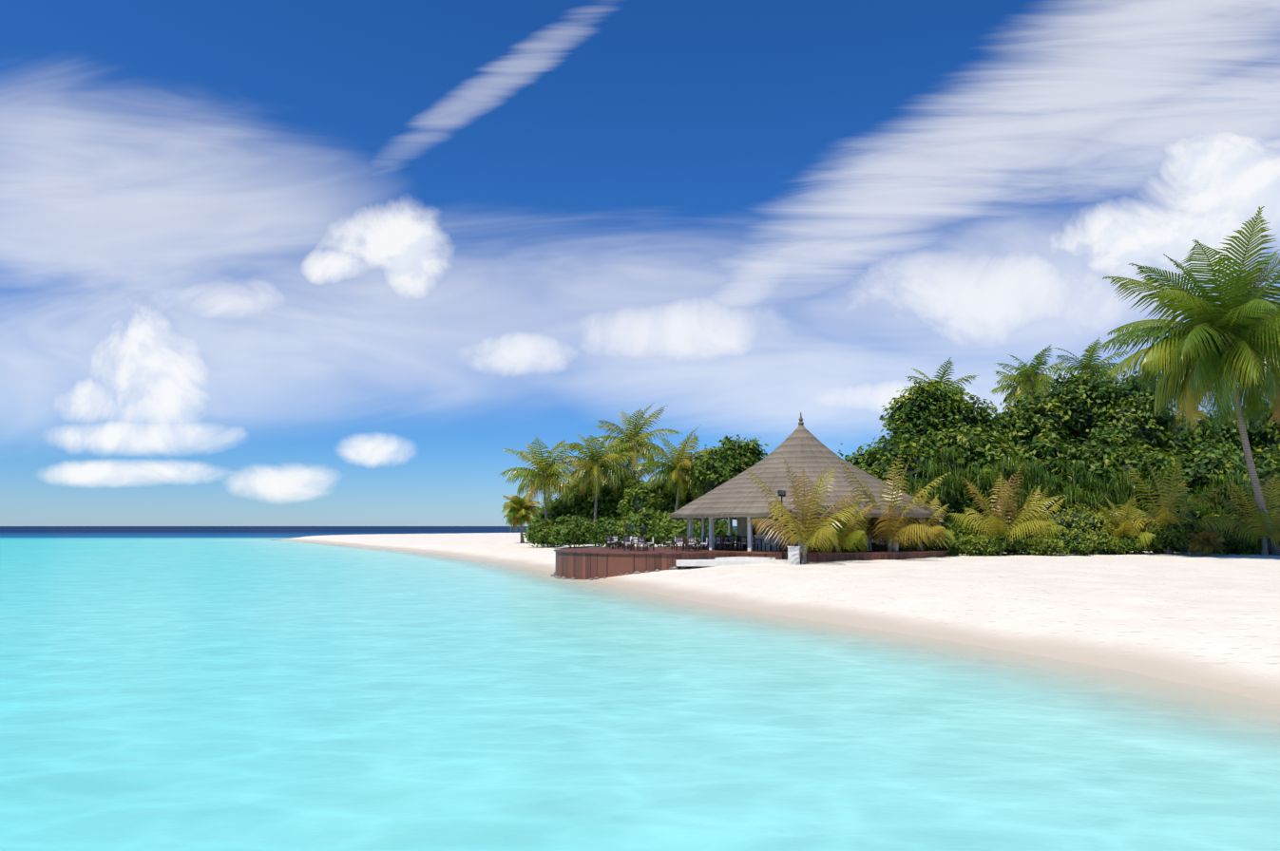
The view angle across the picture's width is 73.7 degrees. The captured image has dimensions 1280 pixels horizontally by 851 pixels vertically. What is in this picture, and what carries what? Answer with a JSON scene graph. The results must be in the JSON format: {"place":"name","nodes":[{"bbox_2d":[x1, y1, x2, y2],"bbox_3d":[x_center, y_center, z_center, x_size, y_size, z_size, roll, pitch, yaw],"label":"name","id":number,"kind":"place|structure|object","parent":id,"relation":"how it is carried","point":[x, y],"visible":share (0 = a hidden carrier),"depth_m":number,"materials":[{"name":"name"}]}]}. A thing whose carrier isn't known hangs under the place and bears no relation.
{"place":"outdoors","nodes":[
{"label":"outdoors","id":0,"kind":"place"},
{"bbox_2d":[0,526,1279,850],"bbox_3d":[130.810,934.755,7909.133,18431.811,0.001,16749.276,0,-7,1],"label":"lagoon water","id":1,"kind":"structure","parent":0,"point":[211,688],"depth_m":13.93,"materials":[{"name":"liquid"}]},
{"bbox_2d":[0,0,1279,526],"label":"sky","id":2,"kind":"structure","parent":0,"point":[263,262],"materials":[{"name":"blue"}]},
{"bbox_2d":[620,483,680,515],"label":"tree foliage","id":3,"kind":"object","parent":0,"point":[638,507],"visible":0.25,"depth_m":92.44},
{"bbox_2d":[274,533,1279,730],"bbox_3d":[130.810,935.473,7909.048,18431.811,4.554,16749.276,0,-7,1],"label":"beach ground","id":4,"kind":"structure","parent":0,"point":[1197,621],"depth_m":28.98,"materials":[{"name":"sand"}]},
{"bbox_2d":[501,494,540,543],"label":"palm","id":5,"kind":"object","parent":4,"relation":"on","point":[520,512],"depth_m":106.74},
{"bbox_2d":[497,439,579,546],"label":"palm","id":6,"kind":"object","parent":4,"relation":"on","point":[553,481],"depth_m":94.04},
{"bbox_2d":[521,517,560,547],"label":"bush","id":7,"kind":"object","parent":4,"relation":"on","point":[534,527],"depth_m":90.18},
{"bbox_2d":[533,492,577,543],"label":"tree","id":8,"kind":"object","parent":4,"relation":"on","point":[559,506],"depth_m":98.47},
{"bbox_2d":[549,515,601,548],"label":"bush","id":9,"kind":"object","parent":4,"relation":"on","point":[569,529],"depth_m":85.92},
{"bbox_2d":[551,462,603,497],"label":"tree","id":10,"kind":"object","parent":4,"relation":"on","point":[569,488],"visible":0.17,"depth_m":109.06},
{"bbox_2d":[564,478,627,522],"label":"tree","id":11,"kind":"object","parent":4,"relation":"on","point":[585,505],"visible":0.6,"depth_m":97.26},
{"bbox_2d":[554,431,639,544],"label":"palm","id":12,"kind":"object","parent":4,"relation":"on","point":[591,470],"depth_m":95.21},
{"bbox_2d":[585,515,627,548],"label":"bush","id":13,"kind":"object","parent":4,"relation":"on","point":[601,528],"visible":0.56,"depth_m":83.85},
{"bbox_2d":[550,566,686,580],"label":"rocks","id":14,"kind":"object","parent":4,"relation":"on","point":[636,572],"visible":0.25,"depth_m":50.63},
{"bbox_2d":[598,452,658,502],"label":"tree","id":15,"kind":"object","parent":4,"relation":"on","point":[632,472],"depth_m":103.25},
{"bbox_2d":[591,402,683,481],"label":"palm","id":16,"kind":"object","parent":4,"relation":"on","point":[641,450],"depth_m":101.52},
{"bbox_2d":[624,514,666,542],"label":"bush","id":17,"kind":"object","parent":4,"relation":"on","point":[642,530],"visible":0.38,"depth_m":81.00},
{"bbox_2d":[612,507,680,547],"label":"bush","id":18,"kind":"object","parent":4,"relation":"on","point":[659,516],"depth_m":81.50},
{"bbox_2d":[609,474,692,521],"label":"tree","id":19,"kind":"object","parent":4,"relation":"on","point":[634,488],"visible":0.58,"depth_m":92.84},
{"bbox_2d":[630,426,713,544],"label":"palm","id":20,"kind":"object","parent":4,"relation":"on","point":[671,471],"depth_m":90.85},
{"bbox_2d":[646,517,700,547],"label":"bush","id":21,"kind":"object","parent":4,"relation":"on","point":[660,533],"visible":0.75,"depth_m":80.06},
{"bbox_2d":[693,519,737,546],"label":"bush","id":22,"kind":"object","parent":4,"relation":"on","point":[718,525],"visible":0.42,"depth_m":78.13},
{"bbox_2d":[672,433,768,501],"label":"tree","id":23,"kind":"object","parent":4,"relation":"on","point":[732,457],"visible":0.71,"depth_m":89.16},
{"bbox_2d":[690,444,761,498],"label":"tree foliage","id":24,"kind":"object","parent":23,"relation":"attached to","point":[707,487],"visible":0.1,"depth_m":88.87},
{"bbox_2d":[676,556,787,566],"bbox_3d":[5.755,8.191,51.435,7.200,0.470,3.100,0,-7,1],"label":"concrete step","id":25,"kind":"object","parent":4,"relation":"on","point":[732,561],"visible":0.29,"depth_m":49.92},
{"bbox_2d":[777,490,785,559],"bbox_3d":[8.545,6.134,51.221,0.490,4.526,0.327,1,-7,-9],"label":"floodlight post","id":26,"kind":"object","parent":25,"relation":"on","point":[781,493],"visible":0.69,"depth_m":51.32,"materials":[{"name":"grey metal"}]},
{"bbox_2d":[554,545,948,579],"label":"deck","id":27,"kind":"structure","parent":4,"relation":"on","point":[584,563],"depth_m":51.56,"materials":[{"name":"brown wood"}]},
{"bbox_2d":[606,535,631,549],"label":"deck dining set","id":28,"kind":"object","parent":27,"relation":"on","point":[616,538],"visible":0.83,"depth_m":58.55,"materials":[{"name":"grey wood"}]},
{"bbox_2d":[623,535,654,551],"bbox_3d":[-0.088,7.614,55.053,1.769,0.920,1.735,-5,-8,34],"label":"deck dining set","id":29,"kind":"object","parent":27,"relation":"on","point":[640,541],"visible":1,"depth_m":54.89,"materials":[{"name":"grey wood"}]},
{"bbox_2d":[665,535,694,549],"bbox_3d":[2.698,8.005,58.375,1.769,0.920,1.698,-5,-9,38],"label":"deck dining set","id":30,"kind":"object","parent":27,"relation":"on","point":[680,539],"visible":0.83,"depth_m":57.90,"materials":[{"name":"grey wood"}]},
{"bbox_2d":[675,536,707,552],"bbox_3d":[3.284,7.489,53.993,1.718,0.920,1.773,6,-9,-40],"label":"deck dining set","id":31,"kind":"object","parent":27,"relation":"on","point":[691,541],"visible":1,"depth_m":53.66,"materials":[{"name":"grey wood"}]},
{"bbox_2d":[703,535,733,550],"bbox_3d":[5.352,7.992,58.267,1.788,0.920,1.772,-3,-7,23],"label":"dining set","id":32,"kind":"object","parent":27,"relation":"on","point":[704,539],"visible":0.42,"depth_m":57.92,"materials":[{"name":"brown wood"}]},
{"bbox_2d":[715,535,742,551],"bbox_3d":[5.846,7.755,56.257,1.797,0.920,1.702,0,-7,1],"label":"dining set","id":33,"kind":"object","parent":27,"relation":"on","point":[718,539],"visible":0.73,"depth_m":55.68,"materials":[{"name":"brown wood"}]},
{"bbox_2d":[723,535,746,551],"bbox_3d":[6.310,7.648,55.345,1.809,0.920,1.755,-4,-8,30],"label":"deck dining set","id":34,"kind":"object","parent":27,"relation":"on","point":[743,541],"visible":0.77,"depth_m":54.91,"materials":[{"name":"brown wood"}]},
{"bbox_2d":[745,535,772,551],"bbox_3d":[7.669,7.625,55.151,1.768,0.920,1.693,2,-7,-13],"label":"dining set","id":35,"kind":"object","parent":27,"relation":"on","point":[754,541],"visible":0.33,"depth_m":54.51,"materials":[{"name":"brown wood"}]},
{"bbox_2d":[769,536,797,552],"bbox_3d":[9.197,7.466,53.798,1.753,0.920,1.785,5,-8,-35],"label":"dining set","id":36,"kind":"object","parent":27,"relation":"on","point":[779,541],"visible":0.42,"depth_m":53.42,"materials":[{"name":"brown wood"}]},
{"bbox_2d":[687,516,925,552],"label":"restaurant wall posts","id":37,"kind":"object","parent":27,"relation":"on","point":[748,530],"visible":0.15,"depth_m":56.37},
{"bbox_2d":[669,425,944,519],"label":"thatched roof","id":38,"kind":"structure","parent":27,"relation":"on","point":[800,448],"depth_m":55.97,"materials":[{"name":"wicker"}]},
{"bbox_2d":[806,494,876,556],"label":"young palm","id":39,"kind":"object","parent":27,"relation":"on","point":[845,538],"depth_m":51.10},
{"bbox_2d":[867,538,887,551],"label":"dining set","id":40,"kind":"object","parent":27,"relation":"on","point":[885,543],"visible":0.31,"depth_m":54.29,"materials":[{"name":"brown wood"}]},
{"bbox_2d":[831,448,951,552],"bbox_3d":[15.352,5.054,52.679,6.724,6.990,7.406,0,-7,1],"label":"young palm","id":41,"kind":"object","parent":27,"relation":"on","point":[889,529],"depth_m":52.14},
{"bbox_2d":[871,503,954,536],"bbox_3d":[18.505,7.082,61.993,8.564,4.792,7.829,0,-7,1],"label":"bush","id":42,"kind":"object","parent":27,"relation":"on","point":[873,524],"depth_m":60.00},
{"bbox_2d":[883,483,955,551],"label":"young palm","id":43,"kind":"object","parent":27,"relation":"on","point":[942,532],"depth_m":54.57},
{"bbox_2d":[786,546,800,565],"bbox_3d":[8.895,7.515,49.373,0.700,1.060,0.600,0,-7,1],"label":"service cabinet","id":44,"kind":"object","parent":4,"relation":"on","point":[793,557],"visible":0.96,"depth_m":49.12,"materials":[{"name":"white paint"}]},
{"bbox_2d":[741,454,862,564],"bbox_3d":[9.507,4.975,49.959,7.288,6.823,7.390,0,-7,1],"label":"young palm","id":45,"kind":"object","parent":4,"relation":"on","point":[812,533],"depth_m":49.28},
{"bbox_2d":[838,435,906,470],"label":"jungle tree","id":46,"kind":"object","parent":4,"relation":"on","point":[858,457],"visible":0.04,"depth_m":71.34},
{"bbox_2d":[856,461,908,493],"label":"jungle tree","id":47,"kind":"object","parent":4,"relation":"on","point":[871,473],"visible":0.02,"depth_m":66.07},
{"bbox_2d":[854,428,971,496],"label":"jungle tree","id":48,"kind":"object","parent":4,"relation":"on","point":[911,448],"visible":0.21,"depth_m":67.46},
{"bbox_2d":[874,442,952,488],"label":"jungle tree foliage","id":49,"kind":"object","parent":48,"relation":"attached to","point":[916,459],"visible":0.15,"depth_m":66.23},
{"bbox_2d":[887,472,968,514],"bbox_3d":[20.754,6.545,63.754,8.743,6.218,8.266,0,-7,1],"label":"bush","id":50,"kind":"object","parent":4,"relation":"on","point":[914,483],"depth_m":62.03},
{"bbox_2d":[915,534,962,556],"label":"bush leaves","id":51,"kind":"object","parent":4,"relation":"on","point":[948,545],"visible":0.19,"depth_m":56.04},
{"bbox_2d":[903,357,979,400],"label":"palm","id":52,"kind":"object","parent":4,"relation":"on","point":[958,389],"visible":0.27,"depth_m":95.41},
{"bbox_2d":[878,377,1005,444],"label":"jungle tree","id":53,"kind":"object","parent":4,"relation":"on","point":[957,400],"visible":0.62,"depth_m":77.21,"materials":[{"name":"plant"}]},
{"bbox_2d":[888,389,983,441],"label":"jungle tree foliage","id":54,"kind":"object","parent":53,"relation":"attached to","point":[959,411],"visible":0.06,"depth_m":77.64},
{"bbox_2d":[921,491,984,521],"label":"understory tree","id":55,"kind":"object","parent":4,"relation":"on","point":[964,505],"visible":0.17,"depth_m":62.33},
{"bbox_2d":[909,443,1012,515],"bbox_3d":[23.993,5.539,64.422,7.945,8.291,7.830,0,-7,1],"label":"pandanus tree","id":56,"kind":"object","parent":4,"relation":"on","point":[957,473],"depth_m":63.47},
{"bbox_2d":[946,531,979,555],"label":"bush leaves","id":57,"kind":"object","parent":4,"relation":"on","point":[962,544],"visible":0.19,"depth_m":56.49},
{"bbox_2d":[939,515,988,554],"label":"bush","id":58,"kind":"object","parent":4,"relation":"on","point":[959,528],"visible":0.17,"depth_m":59.81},
{"bbox_2d":[928,422,1025,502],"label":"jungle tree","id":59,"kind":"object","parent":4,"relation":"on","point":[979,452],"visible":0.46,"depth_m":69.11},
{"bbox_2d":[939,434,1010,497],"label":"jungle tree foliage","id":60,"kind":"object","parent":59,"relation":"attached to","point":[952,443],"visible":0.02,"depth_m":69.43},
{"bbox_2d":[967,538,995,553],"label":"bush","id":61,"kind":"object","parent":4,"relation":"on","point":[985,545],"visible":0.23,"depth_m":55.42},
{"bbox_2d":[961,531,1008,556],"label":"bush leaves","id":62,"kind":"object","parent":4,"relation":"on","point":[981,543],"visible":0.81,"depth_m":55.55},
{"bbox_2d":[947,463,1064,555],"bbox_3d":[24.345,5.840,57.187,7.344,6.273,6.351,0,-7,1],"label":"young palm","id":63,"kind":"object","parent":4,"relation":"on","point":[992,520],"depth_m":56.64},
{"bbox_2d":[987,525,1031,555],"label":"bush leaves","id":64,"kind":"object","parent":4,"relation":"on","point":[1002,536],"visible":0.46,"depth_m":55.91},
{"bbox_2d":[991,531,1031,553],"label":"bush","id":65,"kind":"object","parent":4,"relation":"on","point":[1007,550],"visible":0.25,"depth_m":56.24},
{"bbox_2d":[963,454,1065,552],"bbox_3d":[28.133,5.822,63.626,9.039,7.475,8.704,0,-7,1],"label":"pandanus tree","id":66,"kind":"object","parent":4,"relation":"on","point":[1010,466],"depth_m":62.37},
{"bbox_2d":[967,485,1067,527],"bbox_3d":[28.243,7.111,64.042,8.383,5.286,6.333,0,-7,1],"label":"bush","id":67,"kind":"object","parent":4,"relation":"on","point":[1047,507],"visible":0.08,"depth_m":62.28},
{"bbox_2d":[990,359,1052,407],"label":"palm","id":68,"kind":"object","parent":4,"relation":"on","point":[1002,388],"depth_m":110.89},
{"bbox_2d":[973,387,1082,457],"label":"jungle tree","id":69,"kind":"object","parent":4,"relation":"on","point":[1027,421],"visible":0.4,"depth_m":78.99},
{"bbox_2d":[978,397,1065,452],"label":"jungle tree foliage","id":70,"kind":"object","parent":69,"relation":"attached to","point":[1045,416],"visible":0.04,"depth_m":79.15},
{"bbox_2d":[988,484,1067,554],"bbox_3d":[26.225,6.551,58.332,4.900,5.050,5.434,0,-7,1],"label":"young palm","id":71,"kind":"object","parent":4,"relation":"on","point":[1049,527],"depth_m":57.34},
{"bbox_2d":[994,345,1070,401],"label":"palm","id":72,"kind":"object","parent":4,"relation":"on","point":[1025,377],"depth_m":97.82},
{"bbox_2d":[1020,538,1059,554],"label":"bush","id":73,"kind":"object","parent":4,"relation":"on","point":[1022,547],"visible":0.27,"depth_m":55.60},
{"bbox_2d":[1013,533,1069,556],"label":"bush leaves","id":74,"kind":"object","parent":4,"relation":"on","point":[1043,542],"visible":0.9,"depth_m":55.35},
{"bbox_2d":[1003,427,1105,492],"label":"jungle tree","id":75,"kind":"object","parent":4,"relation":"on","point":[1049,440],"visible":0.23,"depth_m":68.20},
{"bbox_2d":[1026,446,1079,491],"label":"jungle tree foliage","id":76,"kind":"object","parent":75,"relation":"attached to","point":[1055,456],"visible":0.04,"depth_m":68.45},
{"bbox_2d":[1045,526,1093,555],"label":"bush leaves","id":77,"kind":"object","parent":4,"relation":"on","point":[1075,532],"visible":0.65,"depth_m":55.51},
{"bbox_2d":[1054,531,1087,552],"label":"bush","id":78,"kind":"object","parent":4,"relation":"on","point":[1073,540],"visible":0.23,"depth_m":55.54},
{"bbox_2d":[1020,364,1127,444],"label":"jungle tree","id":79,"kind":"object","parent":4,"relation":"on","point":[1089,381],"visible":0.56,"depth_m":79.53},
{"bbox_2d":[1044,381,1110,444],"bbox_3d":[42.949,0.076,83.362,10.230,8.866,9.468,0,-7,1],"label":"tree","id":80,"kind":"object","parent":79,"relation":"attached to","point":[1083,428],"visible":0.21,"depth_m":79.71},
{"bbox_2d":[1034,508,1114,533],"bbox_3d":[31.402,7.349,61.408,6.174,2.893,7.028,0,-7,1],"label":"bush","id":81,"kind":"object","parent":4,"relation":"on","point":[1067,525],"visible":0.19,"depth_m":58.62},
{"bbox_2d":[1036,460,1141,513],"bbox_3d":[32.677,6.142,63.953,8.332,6.933,8.294,0,-7,1],"label":"bush","id":82,"kind":"object","parent":4,"relation":"on","point":[1071,494],"depth_m":62.61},
{"bbox_2d":[1037,502,1141,543],"bbox_3d":[31.307,7.362,61.330,8.202,4.128,8.659,0,-7,1],"label":"bush","id":83,"kind":"object","parent":4,"relation":"on","point":[1088,513],"visible":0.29,"depth_m":58.57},
{"bbox_2d":[1047,337,1132,382],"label":"palm","id":84,"kind":"object","parent":4,"relation":"on","point":[1095,369],"depth_m":99.76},
{"bbox_2d":[1079,529,1106,553],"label":"bush","id":85,"kind":"object","parent":4,"relation":"on","point":[1096,534],"visible":0.19,"depth_m":56.84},
{"bbox_2d":[1076,524,1113,554],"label":"bush leaves","id":86,"kind":"object","parent":4,"relation":"on","point":[1096,541],"visible":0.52,"depth_m":56.70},
{"bbox_2d":[1050,479,1141,519],"bbox_3d":[33.727,7.006,65.051,7.569,5.719,7.116,0,-7,1],"label":"bush","id":87,"kind":"object","parent":4,"relation":"on","point":[1083,503],"visible":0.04,"depth_m":63.00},
{"bbox_2d":[1060,423,1183,507],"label":"jungle tree","id":88,"kind":"object","parent":4,"relation":"on","point":[1135,450],"visible":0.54,"depth_m":66.94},
{"bbox_2d":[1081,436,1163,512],"bbox_3d":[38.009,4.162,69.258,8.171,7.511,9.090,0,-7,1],"label":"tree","id":89,"kind":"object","parent":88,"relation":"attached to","point":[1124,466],"visible":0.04,"depth_m":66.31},
{"bbox_2d":[1102,531,1149,554],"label":"bush leaves","id":90,"kind":"object","parent":4,"relation":"on","point":[1129,544],"visible":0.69,"depth_m":56.67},
{"bbox_2d":[1094,495,1157,554],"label":"young palm","id":91,"kind":"object","parent":4,"relation":"on","point":[1120,528],"depth_m":57.31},
{"bbox_2d":[1080,370,1184,457],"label":"jungle tree","id":92,"kind":"object","parent":4,"relation":"on","point":[1159,439],"visible":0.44,"depth_m":77.47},
{"bbox_2d":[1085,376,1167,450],"bbox_3d":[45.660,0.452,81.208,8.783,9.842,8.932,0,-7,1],"label":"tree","id":93,"kind":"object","parent":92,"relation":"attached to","point":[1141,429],"visible":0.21,"depth_m":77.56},
{"bbox_2d":[1082,464,1208,551],"bbox_3d":[37.009,6.130,63.356,8.474,6.768,6.998,0,-7,1],"label":"pandanus tree","id":94,"kind":"object","parent":4,"relation":"on","point":[1121,481],"depth_m":62.67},
{"bbox_2d":[1139,521,1177,554],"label":"bush leaves","id":95,"kind":"object","parent":4,"relation":"on","point":[1160,542],"visible":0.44,"depth_m":56.33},
{"bbox_2d":[1142,530,1187,554],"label":"bush","id":96,"kind":"object","parent":4,"relation":"on","point":[1174,549],"depth_m":57.57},
{"bbox_2d":[1109,454,1238,554],"bbox_3d":[35.206,5.378,57.424,6.262,7.067,6.573,0,-7,1],"label":"young palm","id":97,"kind":"object","parent":4,"relation":"on","point":[1166,514],"depth_m":56.57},
{"bbox_2d":[1165,523,1198,553],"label":"bush","id":98,"kind":"object","parent":4,"relation":"on","point":[1180,547],"visible":0.35,"depth_m":55.52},
{"bbox_2d":[1159,518,1204,552],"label":"bush leaves","id":99,"kind":"object","parent":4,"relation":"on","point":[1182,536],"visible":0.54,"depth_m":55.29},
{"bbox_2d":[1137,494,1228,528],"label":"understory tree","id":100,"kind":"object","parent":4,"relation":"on","point":[1198,513],"visible":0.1,"depth_m":62.29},
{"bbox_2d":[1094,206,1279,555],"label":"palm tree","id":101,"kind":"object","parent":4,"relation":"on","point":[1191,358],"depth_m":48.95,"materials":[{"name":"plant"}]},
{"bbox_2d":[1184,528,1227,556],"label":"bush","id":102,"kind":"object","parent":4,"relation":"on","point":[1211,543],"depth_m":54.37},
{"bbox_2d":[1165,512,1249,539],"bbox_3d":[40.375,7.580,59.761,6.045,3.204,5.757,0,-7,1],"label":"bush","id":103,"kind":"object","parent":4,"relation":"on","point":[1230,517],"visible":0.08,"depth_m":58.92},
{"bbox_2d":[1155,404,1263,458],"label":"jungle tree","id":104,"kind":"object","parent":4,"relation":"on","point":[1183,434],"visible":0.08,"depth_m":76.38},
{"bbox_2d":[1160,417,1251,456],"bbox_3d":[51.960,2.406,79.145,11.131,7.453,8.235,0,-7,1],"label":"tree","id":105,"kind":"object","parent":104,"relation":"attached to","point":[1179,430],"visible":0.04,"depth_m":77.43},
{"bbox_2d":[1149,439,1278,503],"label":"jungle tree","id":106,"kind":"object","parent":4,"relation":"on","point":[1220,451],"visible":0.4,"depth_m":65.33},
{"bbox_2d":[1202,534,1247,554],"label":"bush leaves","id":107,"kind":"object","parent":4,"relation":"on","point":[1232,548],"visible":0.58,"depth_m":56.19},
{"bbox_2d":[1184,468,1279,524],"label":"bush","id":108,"kind":"object","parent":4,"relation":"on","point":[1233,477],"depth_m":61.95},
{"bbox_2d":[1192,444,1279,502],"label":"jungle tree","id":109,"kind":"object","parent":4,"relation":"on","point":[1264,469],"visible":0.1,"depth_m":65.07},
{"bbox_2d":[1202,467,1279,555],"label":"young palm","id":110,"kind":"object","parent":4,"relation":"on","point":[1261,531],"depth_m":53.78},
{"bbox_2d":[1210,479,1279,523],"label":"understory tree","id":111,"kind":"object","parent":4,"relation":"on","point":[1240,505],"depth_m":62.63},
{"bbox_2d":[1211,393,1279,458],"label":"jungle tree","id":112,"kind":"object","parent":4,"relation":"on","point":[1276,429],"visible":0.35,"depth_m":74.40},
{"bbox_2d":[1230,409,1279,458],"bbox_3d":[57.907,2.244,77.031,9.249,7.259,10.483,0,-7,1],"label":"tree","id":113,"kind":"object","parent":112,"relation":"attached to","point":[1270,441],"visible":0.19,"depth_m":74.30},
{"bbox_2d":[1237,536,1269,554],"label":"bush leaves","id":114,"kind":"object","parent":4,"relation":"on","point":[1257,546],"visible":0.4,"depth_m":55.19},
{"bbox_2d":[1262,435,1279,473],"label":"jungle tree","id":115,"kind":"object","parent":4,"relation":"on","point":[1273,458],"visible":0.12,"depth_m":66.44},
{"bbox_2d":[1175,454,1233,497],"bbox_3d":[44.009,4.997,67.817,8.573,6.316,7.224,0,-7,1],"label":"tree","id":116,"kind":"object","parent":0,"point":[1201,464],"visible":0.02,"depth_m":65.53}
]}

